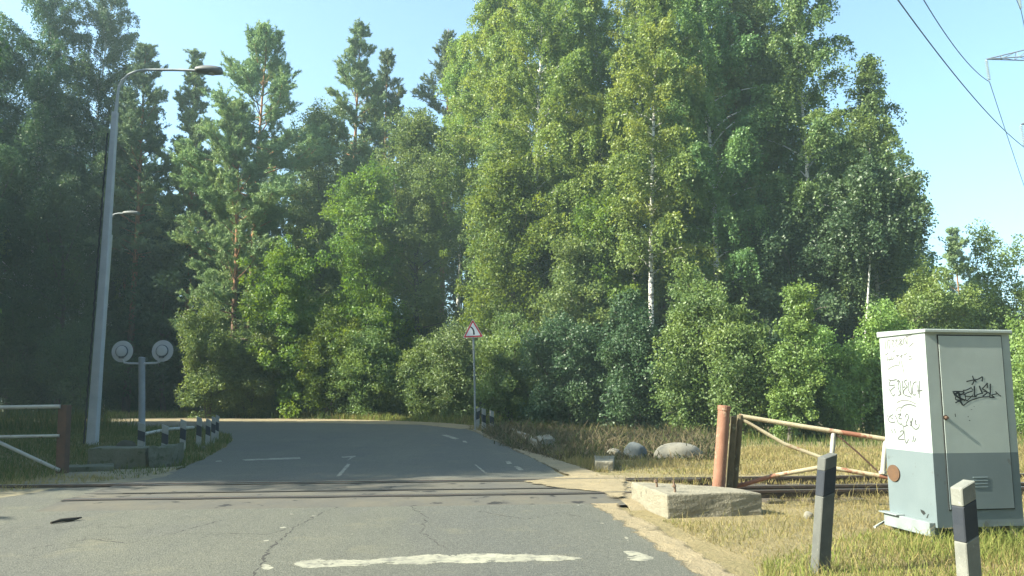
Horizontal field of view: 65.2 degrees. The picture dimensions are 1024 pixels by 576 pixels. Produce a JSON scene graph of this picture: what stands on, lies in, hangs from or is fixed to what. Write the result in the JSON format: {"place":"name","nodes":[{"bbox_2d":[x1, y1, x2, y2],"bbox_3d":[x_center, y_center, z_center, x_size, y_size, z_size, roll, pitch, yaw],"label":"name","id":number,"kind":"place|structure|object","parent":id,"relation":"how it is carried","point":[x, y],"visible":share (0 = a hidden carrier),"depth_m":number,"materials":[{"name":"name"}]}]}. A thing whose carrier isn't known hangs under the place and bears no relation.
{"place":"outdoors","nodes":[
{"label":"outdoors","id":0,"kind":"place"},
{"bbox_2d":[0,401,145,433],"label":"tall grass","id":1,"kind":"structure","parent":0,"point":[12,422],"depth_m":30.28,"materials":[{"name":"green plant"}]},
{"bbox_2d":[0,422,232,483],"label":"grass","id":2,"kind":"structure","parent":0,"point":[21,443],"depth_m":20.13,"materials":[{"name":"green plant"}]},
{"bbox_2d":[0,421,702,575],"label":"road","id":3,"kind":"structure","parent":0,"point":[598,542],"depth_m":8.40,"materials":[{"name":"grey asphalt"}]},
{"bbox_2d":[0,466,181,497],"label":"verge","id":4,"kind":"structure","parent":3,"relation":"on","point":[7,493],"depth_m":13.23,"materials":[{"name":"soil"}]},
{"bbox_2d":[0,468,173,490],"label":"straw","id":5,"kind":"object","parent":4,"relation":"on","point":[61,478],"visible":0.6,"depth_m":12.84,"materials":[{"name":"beige plant"}]},
{"bbox_2d":[35,477,625,511],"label":"crossing deck","id":6,"kind":"structure","parent":3,"relation":"on","point":[223,503],"depth_m":10.67,"materials":[{"name":"grey asphalt"}]},
{"bbox_2d":[61,480,599,500],"bbox_3d":[-2.273,2.883,11.524,7.200,0.001,2.013,1,-8,-6],"label":"flangeway","id":7,"kind":"object","parent":6,"relation":"on","point":[321,490],"visible":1,"depth_m":10.91,"materials":[{"name":"grey"}]},
{"bbox_2d":[525,474,626,497],"bbox_3d":[1.050,2.921,11.833,2.300,0.001,3.900,0,-8,0],"label":"sand drift","id":8,"kind":"object","parent":6,"relation":"on","point":[609,486],"visible":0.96,"depth_m":12.10,"materials":[{"name":"beige sand"}]},
{"bbox_2d":[294,553,582,567],"bbox_3d":[-0.546,2.303,6.803,2.750,0.001,0.639,1,-8,-7],"label":"road marking","id":9,"kind":"object","parent":3,"relation":"on","point":[467,558],"visible":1,"depth_m":6.77,"materials":[{"name":"paint"}]},
{"bbox_2d":[445,236,471,315],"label":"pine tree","id":10,"kind":"object","parent":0,"point":[451,291],"visible":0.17,"depth_m":68.17,"materials":[{"name":"green plant"}]},
{"bbox_2d":[1,400,1021,426],"bbox_3d":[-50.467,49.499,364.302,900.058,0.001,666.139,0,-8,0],"label":"forest floor","id":11,"kind":"structure","parent":0,"point":[403,415],"depth_m":49.30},
{"bbox_2d":[0,273,66,415],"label":"bush","id":12,"kind":"object","parent":11,"relation":"on","point":[12,392],"visible":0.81,"depth_m":50.94,"materials":[{"name":"green plant"}]},
{"bbox_2d":[0,19,81,354],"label":"leafy tree","id":13,"kind":"object","parent":11,"relation":"on","point":[7,76],"visible":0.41,"depth_m":55.39,"materials":[{"name":"green plant"}]},
{"bbox_2d":[0,0,130,412],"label":"birch tree","id":14,"kind":"object","parent":11,"relation":"on","point":[42,9],"visible":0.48,"depth_m":55.77,"materials":[{"name":"green plant"}]},
{"bbox_2d":[0,148,139,414],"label":"leafy tree","id":15,"kind":"object","parent":11,"relation":"on","point":[77,229],"visible":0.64,"depth_m":53.50,"materials":[{"name":"green plant"}]},
{"bbox_2d":[28,307,136,414],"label":"bush","id":16,"kind":"object","parent":11,"relation":"on","point":[70,354],"visible":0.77,"depth_m":49.99,"materials":[{"name":"green plant"}]},
{"bbox_2d":[5,0,166,321],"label":"birch tree","id":17,"kind":"object","parent":11,"relation":"on","point":[108,28],"visible":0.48,"depth_m":58.50,"materials":[{"name":"green plant"}]},
{"bbox_2d":[74,144,163,407],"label":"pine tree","id":18,"kind":"object","parent":11,"relation":"on","point":[155,157],"visible":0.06,"depth_m":68.00,"materials":[{"name":"green plant"}]},
{"bbox_2d":[83,40,189,412],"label":"pine tree","id":19,"kind":"object","parent":11,"relation":"on","point":[130,129],"visible":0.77,"depth_m":56.11,"materials":[{"name":"green plant"}]},
{"bbox_2d":[106,299,167,412],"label":"bush","id":20,"kind":"object","parent":11,"relation":"on","point":[117,399],"visible":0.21,"depth_m":56.00,"materials":[{"name":"green plant"}]},
{"bbox_2d":[106,200,229,412],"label":"leafy tree","id":21,"kind":"object","parent":11,"relation":"on","point":[163,279],"visible":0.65,"depth_m":55.16,"materials":[{"name":"green plant"}]},
{"bbox_2d":[149,313,200,412],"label":"bush","id":22,"kind":"object","parent":11,"relation":"on","point":[170,398],"visible":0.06,"depth_m":57.66,"materials":[{"name":"green plant"}]},
{"bbox_2d":[135,48,232,411],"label":"pine tree","id":23,"kind":"object","parent":11,"relation":"on","point":[188,117],"visible":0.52,"depth_m":57.25,"materials":[{"name":"green plant"}]},
{"bbox_2d":[166,96,303,401],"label":"pine tree","id":24,"kind":"object","parent":11,"relation":"on","point":[220,178],"visible":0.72,"depth_m":50.07,"materials":[{"name":"green plant"}]},
{"bbox_2d":[161,18,344,342],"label":"pine tree","id":25,"kind":"object","parent":11,"relation":"on","point":[261,38],"visible":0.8,"depth_m":52.21,"materials":[{"name":"green plant"}]},
{"bbox_2d":[231,150,291,324],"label":"leafy tree","id":26,"kind":"object","parent":11,"relation":"on","point":[273,234],"visible":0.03,"depth_m":66.64,"materials":[{"name":"green plant"}]},
{"bbox_2d":[258,161,343,275],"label":"pine tree","id":27,"kind":"object","parent":11,"relation":"on","point":[301,182],"visible":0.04,"depth_m":68.80,"materials":[{"name":"green plant"}]},
{"bbox_2d":[266,96,355,413],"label":"leafy tree","id":28,"kind":"object","parent":11,"relation":"on","point":[320,173],"visible":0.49,"depth_m":56.08,"materials":[{"name":"green plant"}]},
{"bbox_2d":[298,18,401,297],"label":"pine tree","id":29,"kind":"object","parent":11,"relation":"on","point":[360,73],"visible":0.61,"depth_m":59.56,"materials":[{"name":"green plant"}]},
{"bbox_2d":[300,152,422,368],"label":"leafy tree","id":30,"kind":"object","parent":11,"relation":"on","point":[362,241],"visible":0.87,"depth_m":46.76,"materials":[{"name":"green plant"}]},
{"bbox_2d":[325,304,404,416],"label":"bush","id":31,"kind":"object","parent":11,"relation":"on","point":[368,383],"visible":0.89,"depth_m":43.60,"materials":[{"name":"green plant"}]},
{"bbox_2d":[340,47,420,328],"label":"pine tree","id":32,"kind":"object","parent":11,"relation":"on","point":[392,100],"visible":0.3,"depth_m":62.31,"materials":[{"name":"green plant"}]},
{"bbox_2d":[382,327,447,416],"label":"bush","id":33,"kind":"object","parent":11,"relation":"on","point":[414,394],"visible":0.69,"depth_m":42.95,"materials":[{"name":"green plant"}]},
{"bbox_2d":[367,107,471,345],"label":"leafy tree","id":34,"kind":"object","parent":11,"relation":"on","point":[414,137],"visible":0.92,"depth_m":48.40,"materials":[{"name":"green plant"}]},
{"bbox_2d":[391,144,458,308],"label":"leafy tree","id":35,"kind":"object","parent":11,"relation":"on","point":[422,272],"visible":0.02,"depth_m":68.86,"materials":[{"name":"green plant"}]},
{"bbox_2d":[397,28,481,317],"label":"pine tree","id":36,"kind":"object","parent":11,"relation":"on","point":[434,104],"visible":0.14,"depth_m":62.26,"materials":[{"name":"green plant"}]},
{"bbox_2d":[417,314,488,416],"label":"bush","id":37,"kind":"object","parent":11,"relation":"on","point":[453,373],"visible":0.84,"depth_m":40.97,"materials":[{"name":"green plant"}]},
{"bbox_2d":[419,30,487,324],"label":"birch tree","id":38,"kind":"object","parent":11,"relation":"on","point":[452,78],"visible":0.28,"depth_m":52.09,"materials":[{"name":"green plant"}]},
{"bbox_2d":[436,0,542,414],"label":"birch tree","id":39,"kind":"object","parent":11,"relation":"on","point":[483,37],"visible":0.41,"depth_m":48.53,"materials":[{"name":"green plant"}]},
{"bbox_2d":[452,98,533,416],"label":"leafy tree","id":40,"kind":"object","parent":11,"relation":"on","point":[476,181],"visible":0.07,"depth_m":46.33,"materials":[{"name":"green plant"}]},
{"bbox_2d":[473,0,534,161],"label":"leafy tree","id":41,"kind":"object","parent":11,"relation":"on","point":[511,9],"visible":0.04,"depth_m":51.32,"materials":[{"name":"green plant"}]},
{"bbox_2d":[439,154,585,368],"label":"leafy tree","id":42,"kind":"object","parent":11,"relation":"on","point":[507,182],"visible":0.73,"depth_m":40.87,"materials":[{"name":"green plant"}]},
{"bbox_2d":[454,0,629,329],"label":"birch tree","id":43,"kind":"object","parent":11,"relation":"on","point":[550,27],"visible":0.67,"depth_m":42.28,"materials":[{"name":"green plant"}]},
{"bbox_2d":[493,0,641,240],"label":"birch tree","id":44,"kind":"object","parent":11,"relation":"on","point":[572,40],"visible":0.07,"depth_m":46.85,"materials":[{"name":"green plant"}]},
{"bbox_2d":[530,230,644,406],"bbox_3d":[3.148,1.811,37.904,5.706,9.153,5.405,-5,-9,35],"label":"leafy tree","id":45,"kind":"object","parent":11,"relation":"on","point":[574,280],"visible":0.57,"depth_m":37.77,"materials":[{"name":"green plant"}]},
{"bbox_2d":[542,189,666,420],"bbox_3d":[4.523,0.847,39.365,4.309,11.439,5.491,5,-9,-35],"label":"leafy tree","id":46,"kind":"object","parent":11,"relation":"on","point":[590,220],"visible":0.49,"depth_m":38.47,"materials":[{"name":"green plant"}]},
{"bbox_2d":[557,0,653,417],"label":"birch tree","id":47,"kind":"object","parent":11,"relation":"on","point":[596,43],"visible":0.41,"depth_m":43.37,"materials":[{"name":"green plant"}]},
{"bbox_2d":[560,0,675,323],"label":"birch tree","id":48,"kind":"object","parent":11,"relation":"on","point":[629,10],"visible":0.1,"depth_m":46.45,"materials":[{"name":"green plant"}]},
{"bbox_2d":[578,0,724,332],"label":"birch tree","id":49,"kind":"object","parent":11,"relation":"on","point":[659,27],"visible":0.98,"depth_m":37.28,"materials":[{"name":"green plant"}]},
{"bbox_2d":[589,28,748,371],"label":"leafy tree","id":50,"kind":"object","parent":11,"relation":"on","point":[658,322],"visible":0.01,"depth_m":43.37,"materials":[{"name":"green plant"}]},
{"bbox_2d":[605,1,758,387],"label":"birch tree","id":51,"kind":"object","parent":11,"relation":"on","point":[681,28],"visible":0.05,"depth_m":43.52,"materials":[{"name":"green plant"}]},
{"bbox_2d":[627,0,796,417],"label":"birch tree","id":52,"kind":"object","parent":11,"relation":"on","point":[695,14],"visible":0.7,"depth_m":38.50,"materials":[{"name":"green plant"}]},
{"bbox_2d":[683,0,819,325],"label":"leafy tree","id":53,"kind":"object","parent":11,"relation":"on","point":[748,7],"visible":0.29,"depth_m":40.39,"materials":[{"name":"green plant"}]},
{"bbox_2d":[707,0,823,200],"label":"birch tree","id":54,"kind":"object","parent":11,"relation":"on","point":[775,30],"visible":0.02,"depth_m":42.30,"materials":[{"name":"green plant"}]},
{"bbox_2d":[722,200,872,362],"bbox_3d":[13.140,0.926,37.633,7.164,10.828,6.344,-3,-8,23],"label":"leafy tree","id":55,"kind":"object","parent":11,"relation":"on","point":[776,243],"visible":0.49,"depth_m":37.13,"materials":[{"name":"green plant"}]},
{"bbox_2d":[728,0,897,423],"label":"birch tree","id":56,"kind":"object","parent":11,"relation":"on","point":[814,142],"visible":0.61,"depth_m":38.65,"materials":[{"name":"green plant"}]},
{"bbox_2d":[825,312,863,407],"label":"bush","id":57,"kind":"object","parent":11,"relation":"on","point":[846,334],"visible":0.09,"depth_m":42.14,"materials":[{"name":"green plant"}]},
{"bbox_2d":[815,132,920,316],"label":"birch tree","id":58,"kind":"object","parent":11,"relation":"on","point":[909,159],"visible":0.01,"depth_m":56.84,"materials":[{"name":"green plant"}]},
{"bbox_2d":[812,52,935,339],"bbox_3d":[16.922,-2.521,37.717,5.444,17.689,5.520,-4,-8,25],"label":"birch tree","id":59,"kind":"object","parent":11,"relation":"on","point":[873,129],"visible":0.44,"depth_m":37.39,"materials":[{"name":"green plant"}]},
{"bbox_2d":[844,153,936,333],"bbox_3d":[17.773,-0.125,38.404,4.711,13.120,3.782,7,-10,-41],"label":"leafy tree","id":60,"kind":"object","parent":11,"relation":"on","point":[885,278],"visible":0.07,"depth_m":37.46,"materials":[{"name":"green plant"}]},
{"bbox_2d":[936,225,979,324],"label":"pine tree","id":61,"kind":"object","parent":11,"relation":"on","point":[954,236],"visible":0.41,"depth_m":70.55,"materials":[{"name":"green plant"}]},
{"bbox_2d":[926,217,1023,424],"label":"leafy tree","id":62,"kind":"object","parent":11,"relation":"on","point":[989,301],"visible":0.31,"depth_m":35.03,"materials":[{"name":"green plant"}]},
{"bbox_2d":[0,418,1023,575],"bbox_3d":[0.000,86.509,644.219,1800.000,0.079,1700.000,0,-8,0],"label":"ground","id":63,"kind":"structure","parent":0,"point":[735,563],"depth_m":8.48,"materials":[{"name":"beige sand"}]},
{"bbox_2d":[55,405,71,473],"bbox_3d":[-7.957,2.780,14.187,0.200,1.402,0.160,0,-8,0],"label":"gate post","id":64,"kind":"object","parent":63,"relation":"on","point":[63,439],"visible":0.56,"depth_m":14.15,"materials":[{"name":"metal"}]},
{"bbox_2d":[0,404,60,470],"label":"swing gate","id":65,"kind":"structure","parent":64,"relation":"attached to","point":[25,454],"depth_m":14.02,"materials":[{"name":"white metal"}]},
{"bbox_2d":[69,464,113,471],"bbox_3d":[-7.777,3.336,14.716,0.963,0.161,0.704,2,-8,-16],"label":"concrete plank","id":66,"kind":"object","parent":63,"relation":"on","point":[85,467],"visible":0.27,"depth_m":14.46,"materials":[{"name":"grey concrete"}]},
{"bbox_2d":[88,446,153,468],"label":"concrete beam","id":67,"kind":"structure","parent":63,"relation":"on","point":[125,456],"depth_m":15.38,"materials":[{"name":"grey concrete"}]},
{"bbox_2d":[112,340,172,423],"bbox_3d":[-9.934,2.909,21.347,1.659,3.030,0.191,0,-8,0],"label":"crossing signal","id":68,"kind":"object","parent":63,"relation":"on","point":[162,351],"visible":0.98,"depth_m":21.44,"materials":[{"name":"grey paint"}]},
{"bbox_2d":[82,65,222,444],"bbox_3d":[-10.263,-1.018,23.006,3.308,11.240,0.420,0,-8,0],"label":"street lamp","id":69,"kind":"object","parent":63,"relation":"on","point":[94,414],"visible":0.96,"depth_m":22.84,"materials":[{"name":"concrete"}]},
{"bbox_2d":[149,444,182,467],"bbox_3d":[-6.779,3.341,15.675,0.293,0.538,1.048,0,-8,0],"label":"concrete lump","id":70,"kind":"object","parent":63,"relation":"on","point":[162,454],"visible":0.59,"depth_m":15.50,"materials":[{"name":"grey concrete"}]},
{"bbox_2d":[34,417,472,428],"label":"verge","id":71,"kind":"structure","parent":63,"relation":"on","point":[352,421],"depth_m":40.25,"materials":[{"name":"beige soil"}]},
{"bbox_2d":[173,291,245,418],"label":"bush","id":72,"kind":"object","parent":71,"relation":"on","point":[209,339],"visible":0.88,"depth_m":45.10,"materials":[{"name":"green plant"}]},
{"bbox_2d":[203,321,292,417],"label":"bush","id":73,"kind":"object","parent":71,"relation":"on","point":[255,385],"visible":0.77,"depth_m":45.56,"materials":[{"name":"green plant"}]},
{"bbox_2d":[31,406,529,424],"bbox_3d":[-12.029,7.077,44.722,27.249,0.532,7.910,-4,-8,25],"label":"grass","id":74,"kind":"structure","parent":71,"relation":"on","point":[363,417],"depth_m":42.79,"materials":[{"name":"green plant"}]},
{"bbox_2d":[231,234,335,418],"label":"leafy tree","id":75,"kind":"object","parent":71,"relation":"on","point":[286,261],"visible":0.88,"depth_m":45.97,"materials":[{"name":"green plant"}]},
{"bbox_2d":[292,303,366,417],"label":"bush","id":76,"kind":"object","parent":71,"relation":"on","point":[321,365],"visible":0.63,"depth_m":44.69,"materials":[{"name":"green plant"}]},
{"bbox_2d":[468,309,545,424],"bbox_3d":[0.551,3.598,34.596,4.877,5.568,4.119,0,-8,0],"label":"bush","id":77,"kind":"object","parent":63,"relation":"on","point":[506,388],"visible":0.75,"depth_m":34.03,"materials":[{"name":"green plant"}]},
{"bbox_2d":[0,473,1023,503],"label":"railway track","id":78,"kind":"structure","parent":63,"relation":"on","point":[777,490],"depth_m":11.96,"materials":[{"name":"metal"}]},
{"bbox_2d":[517,307,611,427],"bbox_3d":[2.223,3.372,31.065,4.149,5.302,4.220,6,-10,-39],"label":"bush","id":79,"kind":"object","parent":63,"relation":"on","point":[569,380],"visible":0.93,"depth_m":30.36,"materials":[{"name":"green plant"}]},
{"bbox_2d":[470,428,735,575],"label":"verge","id":80,"kind":"structure","parent":63,"relation":"on","point":[692,560],"depth_m":8.04,"materials":[{"name":"beige sand"}]},
{"bbox_2d":[463,320,482,429],"bbox_3d":[-1.532,3.536,31.398,0.780,4.606,0.109,0,-8,0],"label":"traffic sign","id":81,"kind":"object","parent":80,"relation":"on","point":[473,331],"visible":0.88,"depth_m":31.56,"materials":[{"name":"metal"}]},
{"bbox_2d":[469,424,617,472],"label":"verge grass","id":82,"kind":"structure","parent":80,"relation":"on","point":[586,463],"depth_m":16.03,"materials":[{"name":"green plant"}]},
{"bbox_2d":[479,416,729,460],"bbox_3d":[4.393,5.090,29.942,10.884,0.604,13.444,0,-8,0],"label":"tall grass","id":83,"kind":"structure","parent":63,"relation":"on","point":[503,423],"depth_m":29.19,"materials":[{"name":"plant"}]},
{"bbox_2d":[587,288,681,430],"bbox_3d":[4.600,2.680,28.663,3.680,5.426,4.804,0,-8,0],"label":"bush","id":84,"kind":"object","parent":63,"relation":"on","point":[631,382],"visible":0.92,"depth_m":28.26,"materials":[{"name":"green plant"}]},
{"bbox_2d":[618,476,701,510],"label":"crossing ramp","id":85,"kind":"structure","parent":63,"relation":"on","point":[630,502],"depth_m":10.57,"materials":[{"name":"beige sand"}]},
{"bbox_2d":[654,442,702,459],"bbox_3d":[3.697,3.744,17.654,1.128,0.652,0.559,0,-8,0],"label":"boulder","id":86,"kind":"object","parent":63,"relation":"on","point":[679,448],"visible":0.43,"depth_m":17.50,"materials":[{"name":"stone"}]},
{"bbox_2d":[645,257,734,433],"bbox_3d":[6.054,2.066,27.412,3.390,6.295,3.694,0,-8,0],"label":"bush","id":87,"kind":"object","parent":63,"relation":"on","point":[688,404],"visible":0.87,"depth_m":26.56,"materials":[{"name":"green plant"}]},
{"bbox_2d":[632,482,761,518],"bbox_3d":[2.277,2.665,10.012,1.190,0.362,1.381,1,-8,-9],"label":"concrete block","id":88,"kind":"object","parent":63,"relation":"on","point":[663,500],"depth_m":9.43,"materials":[{"name":"grey concrete"}]},
{"bbox_2d":[712,405,730,487],"bbox_3d":[2.718,2.199,10.365,0.276,1.354,0.166,0,-8,0],"label":"gate post","id":89,"kind":"object","parent":63,"relation":"on","point":[721,451],"visible":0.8,"depth_m":10.32,"materials":[{"name":"brown metal"}]},
{"bbox_2d":[725,416,736,487],"bbox_3d":[2.857,2.290,10.464,0.202,1.221,0.080,0,-8,0],"label":"wooden post","id":90,"kind":"object","parent":63,"relation":"on","point":[731,455],"visible":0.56,"depth_m":10.45,"materials":[{"name":"brown wood"}]},
{"bbox_2d":[733,414,887,487],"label":"swing gate","id":91,"kind":"structure","parent":90,"relation":"attached to","point":[742,418],"depth_m":10.40,"materials":[{"name":"white metal"}]},
{"bbox_2d":[687,288,788,438],"bbox_3d":[7.328,2.471,25.650,3.212,5.022,3.096,0,-8,0],"label":"bush","id":92,"kind":"object","parent":63,"relation":"on","point":[746,372],"visible":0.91,"depth_m":25.38,"materials":[{"name":"green plant"}]},
{"bbox_2d":[764,277,825,440],"bbox_3d":[8.638,2.182,24.419,1.986,5.216,1.830,0,-8,0],"label":"sapling","id":93,"kind":"object","parent":63,"relation":"on","point":[797,328],"visible":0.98,"depth_m":24.30,"materials":[{"name":"green plant"}]},
{"bbox_2d":[758,323,850,438],"bbox_3d":[9.281,3.244,26.317,3.206,4.496,3.369,0,-8,0],"label":"bush","id":94,"kind":"object","parent":63,"relation":"on","point":[805,417],"visible":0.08,"depth_m":25.67,"materials":[{"name":"green plant"}]},
{"bbox_2d":[596,469,1023,484],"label":"grass","id":95,"kind":"structure","parent":63,"relation":"on","point":[814,482],"depth_m":12.86,"materials":[{"name":"plant"}]},
{"bbox_2d":[810,453,836,573],"bbox_3d":[2.526,1.943,6.500,0.275,1.181,0.125,0,-8,0],"label":"delineator post","id":96,"kind":"object","parent":63,"relation":"on","point":[824,507],"visible":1,"depth_m":6.48,"materials":[{"name":"concrete"}]},
{"bbox_2d":[789,323,875,438],"bbox_3d":[10.087,3.200,25.659,2.934,4.192,2.548,0,-8,0],"label":"bush","id":97,"kind":"object","parent":63,"relation":"on","point":[841,389],"visible":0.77,"depth_m":25.36,"materials":[{"name":"green plant"}]},
{"bbox_2d":[779,152,938,423],"bbox_3d":[15.552,0.110,35.237,6.106,11.814,6.080,0,-8,0],"label":"birch tree","id":98,"kind":"object","parent":63,"relation":"on","point":[856,218],"visible":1,"depth_m":34.54,"materials":[{"name":"green plant"}]},
{"bbox_2d":[843,296,921,436],"bbox_3d":[12.182,3.031,26.552,2.972,5.404,3.571,0,-8,0],"label":"bush","id":99,"kind":"object","parent":63,"relation":"on","point":[872,362],"visible":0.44,"depth_m":26.01,"materials":[{"name":"green plant"}]},
{"bbox_2d":[893,255,1001,330],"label":"bush","id":100,"kind":"object","parent":63,"relation":"on","point":[929,299],"visible":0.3,"depth_m":32.43,"materials":[{"name":"green plant"}]},
{"bbox_2d":[877,329,1023,541],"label":"equipment cabinet","id":101,"kind":"object","parent":63,"relation":"on","point":[949,409],"visible":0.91,"depth_m":7.92,"materials":[{"name":"white metal"}]},
{"bbox_2d":[950,479,981,575],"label":"delineator post","id":102,"kind":"object","parent":63,"relation":"on","point":[965,528],"visible":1,"depth_m":5.27,"materials":[{"name":"black paint"}]},
{"bbox_2d":[1002,302,1023,437],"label":"bush","id":103,"kind":"object","parent":63,"relation":"on","point":[1018,388],"visible":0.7,"depth_m":25.92,"materials":[{"name":"green plant"}]},
{"bbox_2d":[0,0,1023,325],"label":"sky","id":104,"kind":"structure","parent":0,"point":[969,160],"materials":[{"name":"blue"}]},
{"bbox_2d":[613,442,1023,474],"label":"grass","id":105,"kind":"structure","parent":0,"point":[771,454],"depth_m":16.36,"materials":[{"name":"beige plant"}]},
{"bbox_2d":[663,475,1023,575],"bbox_3d":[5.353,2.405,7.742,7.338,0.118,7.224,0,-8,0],"label":"dry grass","id":106,"kind":"structure","parent":0,"point":[885,507],"depth_m":8.39,"materials":[{"name":"beige plant"}]},
{"bbox_2d":[741,424,1023,447],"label":"tall grass","id":107,"kind":"structure","parent":0,"point":[771,441],"depth_m":22.81,"materials":[{"name":"green plant"}]},
{"bbox_2d":[751,523,1023,575],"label":"green grass","id":108,"kind":"structure","parent":0,"point":[1001,542],"depth_m":6.92,"materials":[{"name":"green plant"}]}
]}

